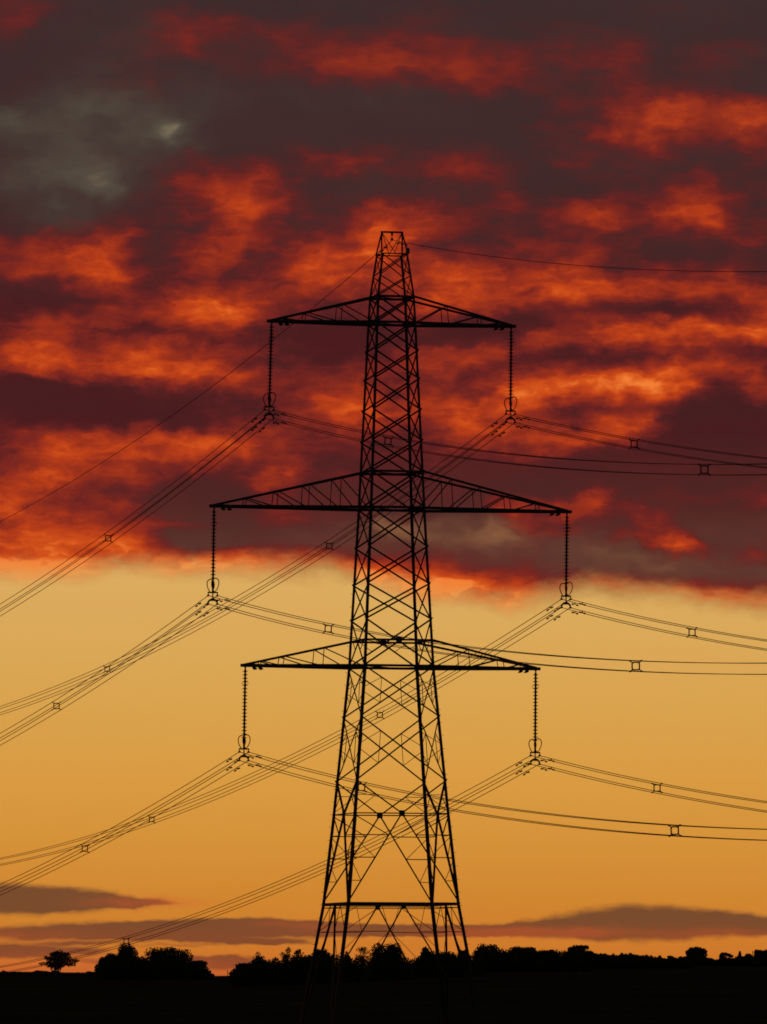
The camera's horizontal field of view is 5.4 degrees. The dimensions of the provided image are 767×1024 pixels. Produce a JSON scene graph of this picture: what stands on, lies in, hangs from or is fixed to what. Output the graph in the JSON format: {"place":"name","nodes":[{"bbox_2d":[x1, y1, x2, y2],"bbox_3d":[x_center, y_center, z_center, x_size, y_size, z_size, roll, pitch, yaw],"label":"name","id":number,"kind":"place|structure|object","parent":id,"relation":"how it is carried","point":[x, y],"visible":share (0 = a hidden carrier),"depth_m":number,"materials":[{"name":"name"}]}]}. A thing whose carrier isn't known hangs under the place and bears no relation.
{"place":"outdoors","nodes":[
{"label":"outdoors","id":0,"kind":"place"},
{"bbox_2d":[0,965,766,1023],"bbox_3d":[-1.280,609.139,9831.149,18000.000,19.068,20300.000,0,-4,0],"label":"ground","id":1,"kind":"structure","parent":0,"point":[696,994],"depth_m":943.49,"materials":[{"name":"black"}]},
{"bbox_2d":[0,970,95,976],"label":"hedge","id":2,"kind":"object","parent":1,"relation":"on","point":[49,973],"visible":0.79,"depth_m":1395.96,"materials":[{"name":"black plant"}]},
{"bbox_2d":[39,949,79,976],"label":"tree","id":3,"kind":"object","parent":1,"relation":"on","point":[56,967],"visible":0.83,"depth_m":1377.45,"materials":[{"name":"black plant"}]},
{"bbox_2d":[98,953,123,963],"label":"tree","id":4,"kind":"object","parent":1,"relation":"on","point":[109,956],"visible":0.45,"depth_m":1321.92,"materials":[{"name":"black plant"}]},
{"bbox_2d":[116,943,137,959],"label":"tree","id":5,"kind":"object","parent":1,"relation":"on","point":[127,951],"visible":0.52,"depth_m":1327.00,"materials":[{"name":"black plant"}]},
{"bbox_2d":[94,956,214,979],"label":"hedge","id":6,"kind":"object","parent":1,"relation":"on","point":[138,968],"visible":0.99,"depth_m":1308.70,"materials":[{"name":"black plant"}]},
{"bbox_2d":[144,946,194,963],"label":"tree","id":7,"kind":"object","parent":1,"relation":"on","point":[164,954],"visible":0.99,"depth_m":1316.58,"materials":[{"name":"black plant"}]},
{"bbox_2d":[190,960,208,969],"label":"tree","id":8,"kind":"object","parent":1,"relation":"on","point":[204,963],"visible":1,"depth_m":1319.23,"materials":[{"name":"black plant"}]},
{"bbox_2d":[232,963,251,970],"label":"tree","id":9,"kind":"object","parent":1,"relation":"on","point":[239,964],"visible":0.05,"depth_m":1213.97,"materials":[{"name":"black plant"}]},
{"bbox_2d":[251,952,265,962],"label":"tree","id":10,"kind":"object","parent":1,"relation":"on","point":[260,957],"visible":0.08,"depth_m":1221.05,"materials":[{"name":"black plant"}]},
{"bbox_2d":[228,952,316,986],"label":"hedge","id":11,"kind":"object","parent":1,"relation":"on","point":[269,972],"visible":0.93,"depth_m":1181.93,"materials":[{"name":"black plant"}]},
{"bbox_2d":[279,947,290,960],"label":"tree","id":12,"kind":"object","parent":1,"relation":"on","point":[286,954],"visible":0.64,"depth_m":1235.34,"materials":[{"name":"black plant"}]},
{"bbox_2d":[293,948,302,957],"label":"tree","id":13,"kind":"object","parent":1,"relation":"on","point":[297,952],"visible":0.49,"depth_m":1237.02,"materials":[{"name":"black plant"}]},
{"bbox_2d":[316,948,331,982],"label":"tree","id":14,"kind":"object","parent":1,"relation":"on","point":[318,951],"visible":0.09,"depth_m":1199.41,"materials":[{"name":"black plant"}]},
{"bbox_2d":[354,947,369,962],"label":"tree","id":15,"kind":"object","parent":1,"relation":"on","point":[362,949],"visible":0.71,"depth_m":1234.85,"materials":[{"name":"black plant"}]},
{"bbox_2d":[368,943,404,962],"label":"tree","id":16,"kind":"object","parent":1,"relation":"on","point":[391,952],"visible":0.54,"depth_m":1191.52,"materials":[{"name":"black plant"}]},
{"bbox_2d":[209,231,571,1023],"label":"lattice pylon","id":17,"kind":"object","parent":1,"relation":"on","point":[409,473],"visible":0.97,"depth_m":527.09,"materials":[{"name":"metal"}]},
{"bbox_2d":[0,240,391,521],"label":"earth wire","id":18,"kind":"object","parent":17,"relation":"attached to","point":[214,384],"visible":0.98,"depth_m":582.30,"materials":[{"name":"metal"}]},
{"bbox_2d":[207,508,218,604],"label":"insulator string","id":19,"kind":"object","parent":17,"relation":"hanging from","point":[213,546],"visible":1,"depth_m":524.57,"materials":[{"name":"ceramic"}]},
{"bbox_2d":[0,605,206,740],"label":"power line","id":20,"kind":"object","parent":19,"relation":"hanging from","point":[199,611],"visible":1,"depth_m":554.71,"materials":[{"name":"metal"}]},
{"bbox_2d":[1,596,206,732],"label":"power line","id":21,"kind":"object","parent":19,"relation":"hanging from","point":[198,603],"visible":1,"depth_m":554.98,"materials":[{"name":"metal"}]},
{"bbox_2d":[0,605,215,745],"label":"power line","id":22,"kind":"object","parent":19,"relation":"hanging from","point":[206,612],"visible":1,"depth_m":556.35,"materials":[{"name":"metal"}]},
{"bbox_2d":[0,596,215,737],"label":"power line","id":23,"kind":"object","parent":19,"relation":"hanging from","point":[110,670],"visible":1,"depth_m":558.43,"materials":[{"name":"metal"}]},
{"bbox_2d":[218,604,728,674],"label":"power line","id":24,"kind":"object","parent":19,"relation":"hanging from","point":[436,651],"visible":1,"depth_m":464.53,"materials":[{"name":"metal"}]},
{"bbox_2d":[322,623,332,633],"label":"bundle spacer","id":25,"kind":"object","parent":24,"relation":"attached to","point":[327,631],"visible":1,"depth_m":491.38,"materials":[{"name":"metal"}]},
{"bbox_2d":[210,596,740,663],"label":"power line","id":26,"kind":"object","parent":19,"relation":"hanging from","point":[461,646],"visible":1,"depth_m":455.44,"materials":[{"name":"metal"}]},
{"bbox_2d":[209,604,766,674],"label":"power line","id":27,"kind":"object","parent":19,"relation":"hanging from","point":[488,659],"visible":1,"depth_m":449.85,"materials":[{"name":"metal"}]},
{"bbox_2d":[219,596,766,663],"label":"power line","id":28,"kind":"object","parent":19,"relation":"hanging from","point":[455,644],"visible":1,"depth_m":463.01,"materials":[{"name":"metal"}]},
{"bbox_2d":[629,660,641,671],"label":"bundle spacer","id":29,"kind":"object","parent":28,"relation":"attached to","point":[632,665],"visible":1,"depth_m":420.90,"materials":[{"name":"metal"}]},
{"bbox_2d":[238,667,250,761],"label":"insulator string","id":30,"kind":"object","parent":17,"relation":"hanging from","point":[244,748],"visible":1,"depth_m":524.40,"materials":[{"name":"ceramic"}]},
{"bbox_2d":[0,753,236,884],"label":"power line","id":31,"kind":"object","parent":30,"relation":"hanging from","point":[126,819],"visible":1,"depth_m":559.62,"materials":[{"name":"metal"}]},
{"bbox_2d":[0,761,237,891],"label":"power line","id":32,"kind":"object","parent":30,"relation":"hanging from","point":[229,767],"visible":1,"depth_m":560.01,"materials":[{"name":"metal"}]},
{"bbox_2d":[1,761,246,894],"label":"power line","id":33,"kind":"object","parent":30,"relation":"hanging from","point":[236,768],"visible":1,"depth_m":558.97,"materials":[{"name":"metal"}]},
{"bbox_2d":[1,753,246,887],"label":"power line","id":34,"kind":"object","parent":30,"relation":"hanging from","point":[237,759],"visible":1,"depth_m":561.05,"materials":[{"name":"metal"}]},
{"bbox_2d":[240,760,766,840],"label":"power line","id":35,"kind":"object","parent":30,"relation":"hanging from","point":[503,818],"visible":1,"depth_m":454.42,"materials":[{"name":"metal"}]},
{"bbox_2d":[356,782,366,792],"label":"bundle spacer","id":36,"kind":"object","parent":35,"relation":"attached to","point":[358,787],"visible":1,"depth_m":491.25,"materials":[{"name":"metal"}]},
{"bbox_2d":[668,824,681,836],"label":"bundle spacer","id":37,"kind":"object","parent":35,"relation":"attached to","point":[671,830],"visible":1,"depth_m":420.85,"materials":[{"name":"metal"}]},
{"bbox_2d":[240,752,766,829],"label":"power line","id":38,"kind":"object","parent":30,"relation":"hanging from","point":[501,808],"visible":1,"depth_m":455.61,"materials":[{"name":"metal"}]},
{"bbox_2d":[249,752,757,828],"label":"power line","id":39,"kind":"object","parent":30,"relation":"hanging from","point":[484,804],"visible":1,"depth_m":462.54,"materials":[{"name":"metal"}]},
{"bbox_2d":[249,760,758,839],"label":"power line","id":40,"kind":"object","parent":30,"relation":"hanging from","point":[257,764],"visible":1,"depth_m":460.64,"materials":[{"name":"metal"}]},
{"bbox_2d":[263,323,275,419],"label":"insulator string","id":41,"kind":"object","parent":17,"relation":"hanging from","point":[269,406],"visible":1,"depth_m":526.15,"materials":[{"name":"ceramic"}]},
{"bbox_2d":[1,411,262,603],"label":"power line","id":42,"kind":"object","parent":41,"relation":"hanging from","point":[255,418],"visible":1,"depth_m":562.22,"materials":[{"name":"metal"}]},
{"bbox_2d":[1,419,262,610],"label":"power line","id":43,"kind":"object","parent":41,"relation":"hanging from","point":[255,426],"visible":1,"depth_m":562.89,"materials":[{"name":"metal"}]},
{"bbox_2d":[0,412,270,608],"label":"power line","id":44,"kind":"object","parent":41,"relation":"hanging from","point":[146,509],"visible":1,"depth_m":564.89,"materials":[{"name":"metal"}]},
{"bbox_2d":[1,420,270,615],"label":"power line","id":45,"kind":"object","parent":41,"relation":"hanging from","point":[263,427],"visible":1,"depth_m":563.15,"materials":[{"name":"metal"}]},
{"bbox_2d":[274,418,660,473],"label":"power line","id":46,"kind":"object","parent":41,"relation":"hanging from","point":[446,454],"visible":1,"depth_m":479.60,"materials":[{"name":"metal"}]},
{"bbox_2d":[265,418,766,474],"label":"power line","id":47,"kind":"object","parent":41,"relation":"hanging from","point":[512,464],"visible":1,"depth_m":460.96,"materials":[{"name":"metal"}]},
{"bbox_2d":[266,410,766,464],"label":"power line","id":48,"kind":"object","parent":41,"relation":"hanging from","point":[511,454],"visible":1,"depth_m":461.24,"materials":[{"name":"metal"}]},
{"bbox_2d":[382,436,393,446],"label":"bundle spacer","id":49,"kind":"object","parent":48,"relation":"attached to","point":[390,441],"visible":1,"depth_m":492.95,"materials":[{"name":"metal"}]},
{"bbox_2d":[698,463,710,475],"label":"bundle spacer","id":50,"kind":"object","parent":48,"relation":"attached to","point":[704,466],"visible":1,"depth_m":422.39,"materials":[{"name":"metal"}]},
{"bbox_2d":[275,410,766,464],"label":"power line","id":51,"kind":"object","parent":41,"relation":"hanging from","point":[473,449],"visible":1,"depth_m":475.96,"materials":[{"name":"metal"}]},
{"bbox_2d":[504,328,516,423],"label":"insulator string","id":52,"kind":"object","parent":17,"relation":"hanging from","point":[510,376],"visible":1,"depth_m":529.77,"materials":[{"name":"ceramic"}]},
{"bbox_2d":[0,423,504,712],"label":"power line","id":53,"kind":"object","parent":52,"relation":"hanging from","point":[491,434],"visible":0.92,"depth_m":595.47,"materials":[{"name":"metal"}]},
{"bbox_2d":[0,415,504,706],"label":"power line","id":54,"kind":"object","parent":52,"relation":"hanging from","point":[494,423],"visible":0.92,"depth_m":594.70,"materials":[{"name":"metal"}]},
{"bbox_2d":[0,416,511,708],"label":"power line","id":55,"kind":"object","parent":52,"relation":"hanging from","point":[268,582],"visible":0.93,"depth_m":601.57,"materials":[{"name":"metal"}]},
{"bbox_2d":[1,423,513,714],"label":"power line","id":56,"kind":"object","parent":52,"relation":"hanging from","point":[502,432],"visible":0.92,"depth_m":595.57,"materials":[{"name":"metal"}]},
{"bbox_2d":[507,414,766,458],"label":"power line","id":57,"kind":"object","parent":52,"relation":"hanging from","point":[631,439],"visible":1,"depth_m":497.62,"materials":[{"name":"metal"}]},
{"bbox_2d":[507,422,766,468],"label":"power line","id":58,"kind":"object","parent":52,"relation":"hanging from","point":[630,448],"visible":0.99,"depth_m":499.60,"materials":[{"name":"metal"}]},
{"bbox_2d":[628,439,638,448],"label":"bundle spacer","id":59,"kind":"object","parent":58,"relation":"attached to","point":[631,444],"visible":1,"depth_m":499.01,"materials":[{"name":"metal"}]},
{"bbox_2d":[516,414,766,457],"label":"power line","id":60,"kind":"object","parent":52,"relation":"hanging from","point":[639,439],"visible":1,"depth_m":498.91,"materials":[{"name":"metal"}]},
{"bbox_2d":[518,423,766,467],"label":"power line","id":61,"kind":"object","parent":52,"relation":"hanging from","point":[637,448],"visible":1,"depth_m":500.29,"materials":[{"name":"metal"}]},
{"bbox_2d":[529,670,541,764],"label":"insulator string","id":62,"kind":"object","parent":17,"relation":"hanging from","point":[535,719],"visible":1,"depth_m":528.77,"materials":[{"name":"ceramic"}]},
{"bbox_2d":[0,765,528,972],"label":"power line","id":63,"kind":"object","parent":62,"relation":"hanging from","point":[518,771],"visible":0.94,"depth_m":604.84,"materials":[{"name":"metal"}]},
{"bbox_2d":[0,756,529,966],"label":"power line","id":64,"kind":"object","parent":62,"relation":"hanging from","point":[519,762],"visible":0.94,"depth_m":603.55,"materials":[{"name":"metal"}]},
{"bbox_2d":[0,766,535,973],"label":"power line","id":65,"kind":"object","parent":62,"relation":"hanging from","point":[293,885],"visible":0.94,"depth_m":600.59,"materials":[{"name":"metal"}]},
{"bbox_2d":[0,756,537,967],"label":"power line","id":66,"kind":"object","parent":62,"relation":"hanging from","point":[527,763],"visible":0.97,"depth_m":602.00,"materials":[{"name":"metal"}]},
{"bbox_2d":[531,764,766,812],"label":"power line","id":67,"kind":"object","parent":62,"relation":"hanging from","point":[643,790],"visible":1,"depth_m":500.79,"materials":[{"name":"metal"}]},
{"bbox_2d":[651,783,661,792],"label":"bundle spacer","id":68,"kind":"object","parent":67,"relation":"attached to","point":[654,788],"visible":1,"depth_m":498.85,"materials":[{"name":"metal"}]},
{"bbox_2d":[531,755,766,802],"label":"power line","id":69,"kind":"object","parent":62,"relation":"hanging from","point":[646,782],"visible":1,"depth_m":500.00,"materials":[{"name":"metal"}]},
{"bbox_2d":[540,764,765,810],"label":"power line","id":70,"kind":"object","parent":62,"relation":"hanging from","point":[648,789],"visible":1,"depth_m":502.52,"materials":[{"name":"metal"}]},
{"bbox_2d":[542,756,766,801],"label":"power line","id":71,"kind":"object","parent":62,"relation":"hanging from","point":[650,781],"visible":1,"depth_m":502.23,"materials":[{"name":"metal"}]},
{"bbox_2d":[559,513,572,608],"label":"insulator string","id":72,"kind":"object","parent":17,"relation":"hanging from","point":[566,595],"visible":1,"depth_m":529.86,"materials":[{"name":"ceramic"}]},
{"bbox_2d":[2,600,559,857],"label":"power line","id":73,"kind":"object","parent":72,"relation":"hanging from","point":[305,747],"visible":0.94,"depth_m":604.65,"materials":[{"name":"metal"}]},
{"bbox_2d":[2,608,559,863],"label":"power line","id":74,"kind":"object","parent":72,"relation":"hanging from","point":[304,755],"visible":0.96,"depth_m":603.09,"materials":[{"name":"metal"}]},
{"bbox_2d":[0,608,568,865],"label":"power line","id":75,"kind":"object","parent":72,"relation":"hanging from","point":[558,616],"visible":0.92,"depth_m":603.83,"materials":[{"name":"metal"}]},
{"bbox_2d":[0,600,568,859],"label":"power line","id":76,"kind":"object","parent":72,"relation":"hanging from","point":[557,608],"visible":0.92,"depth_m":606.85,"materials":[{"name":"metal"}]},
{"bbox_2d":[562,607,766,650],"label":"power line","id":77,"kind":"object","parent":72,"relation":"hanging from","point":[660,631],"visible":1,"depth_m":506.22,"materials":[{"name":"metal"}]},
{"bbox_2d":[686,627,697,637],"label":"bundle spacer","id":78,"kind":"object","parent":77,"relation":"attached to","point":[689,632],"visible":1,"depth_m":499.33,"materials":[{"name":"metal"}]},
{"bbox_2d":[562,599,766,641],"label":"power line","id":79,"kind":"object","parent":72,"relation":"hanging from","point":[573,603],"visible":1,"depth_m":506.73,"materials":[{"name":"metal"}]},
{"bbox_2d":[572,608,764,648],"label":"power line","id":80,"kind":"object","parent":72,"relation":"hanging from","point":[664,630],"visible":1,"depth_m":507.49,"materials":[{"name":"metal"}]},
{"bbox_2d":[571,599,766,639],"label":"power line","id":81,"kind":"object","parent":72,"relation":"hanging from","point":[665,621],"visible":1,"depth_m":506.59,"materials":[{"name":"metal"}]},
{"bbox_2d":[392,240,766,271],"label":"earth wire","id":82,"kind":"object","parent":17,"relation":"attached to","point":[580,265],"visible":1,"depth_m":480.28,"materials":[{"name":"metal"}]},
{"bbox_2d":[304,953,484,983],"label":"hedge","id":83,"kind":"object","parent":1,"relation":"on","point":[392,969],"visible":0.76,"depth_m":1177.08,"materials":[{"name":"black plant"}]},
{"bbox_2d":[420,946,430,954],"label":"tree","id":84,"kind":"object","parent":1,"relation":"on","point":[424,949],"visible":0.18,"depth_m":1208.95,"materials":[{"name":"black plant"}]},
{"bbox_2d":[418,951,458,967],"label":"tree","id":85,"kind":"object","parent":1,"relation":"on","point":[428,954],"visible":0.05,"depth_m":1194.81,"materials":[{"name":"black plant"}]},
{"bbox_2d":[472,943,499,954],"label":"tree","id":86,"kind":"object","parent":1,"relation":"on","point":[482,947],"visible":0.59,"depth_m":1247.49,"materials":[{"name":"black plant"}]},
{"bbox_2d":[509,946,539,954],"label":"tree","id":87,"kind":"object","parent":1,"relation":"on","point":[524,948],"visible":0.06,"depth_m":1257.61,"materials":[{"name":"black plant"}]},
{"bbox_2d":[473,947,595,972],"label":"hedge","id":88,"kind":"object","parent":1,"relation":"on","point":[500,960],"visible":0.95,"depth_m":1236.96,"materials":[{"name":"black plant"}]},
{"bbox_2d":[567,945,589,952],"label":"tree","id":89,"kind":"object","parent":1,"relation":"on","point":[582,948],"visible":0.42,"depth_m":1267.59,"materials":[{"name":"black plant"}]},
{"bbox_2d":[595,954,611,968],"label":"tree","id":90,"kind":"object","parent":1,"relation":"on","point":[602,961],"visible":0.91,"depth_m":1277.11,"materials":[{"name":"black plant"}]},
{"bbox_2d":[593,952,695,968],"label":"hedge","id":91,"kind":"object","parent":1,"relation":"on","point":[628,960],"visible":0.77,"depth_m":1281.69,"materials":[{"name":"black plant"}]},
{"bbox_2d":[685,946,707,958],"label":"tree","id":92,"kind":"object","parent":1,"relation":"on","point":[695,952],"visible":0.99,"depth_m":1337.08,"materials":[{"name":"black plant"}]},
{"bbox_2d":[686,955,766,965],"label":"hedge","id":93,"kind":"object","parent":1,"relation":"on","point":[739,960],"visible":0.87,"depth_m":1326.58,"materials":[{"name":"black plant"}]},
{"bbox_2d":[719,952,733,957],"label":"tree","id":94,"kind":"object","parent":1,"relation":"on","point":[723,954],"visible":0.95,"depth_m":1347.82,"materials":[{"name":"black plant"}]},
{"bbox_2d":[753,949,766,956],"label":"tree","id":95,"kind":"object","parent":1,"relation":"on","point":[762,953],"visible":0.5,"depth_m":1342.44,"materials":[{"name":"black plant"}]},
{"bbox_2d":[0,0,766,975],"label":"sky","id":96,"kind":"structure","parent":0,"point":[179,178],"materials":[{"name":"orange"}]}
]}

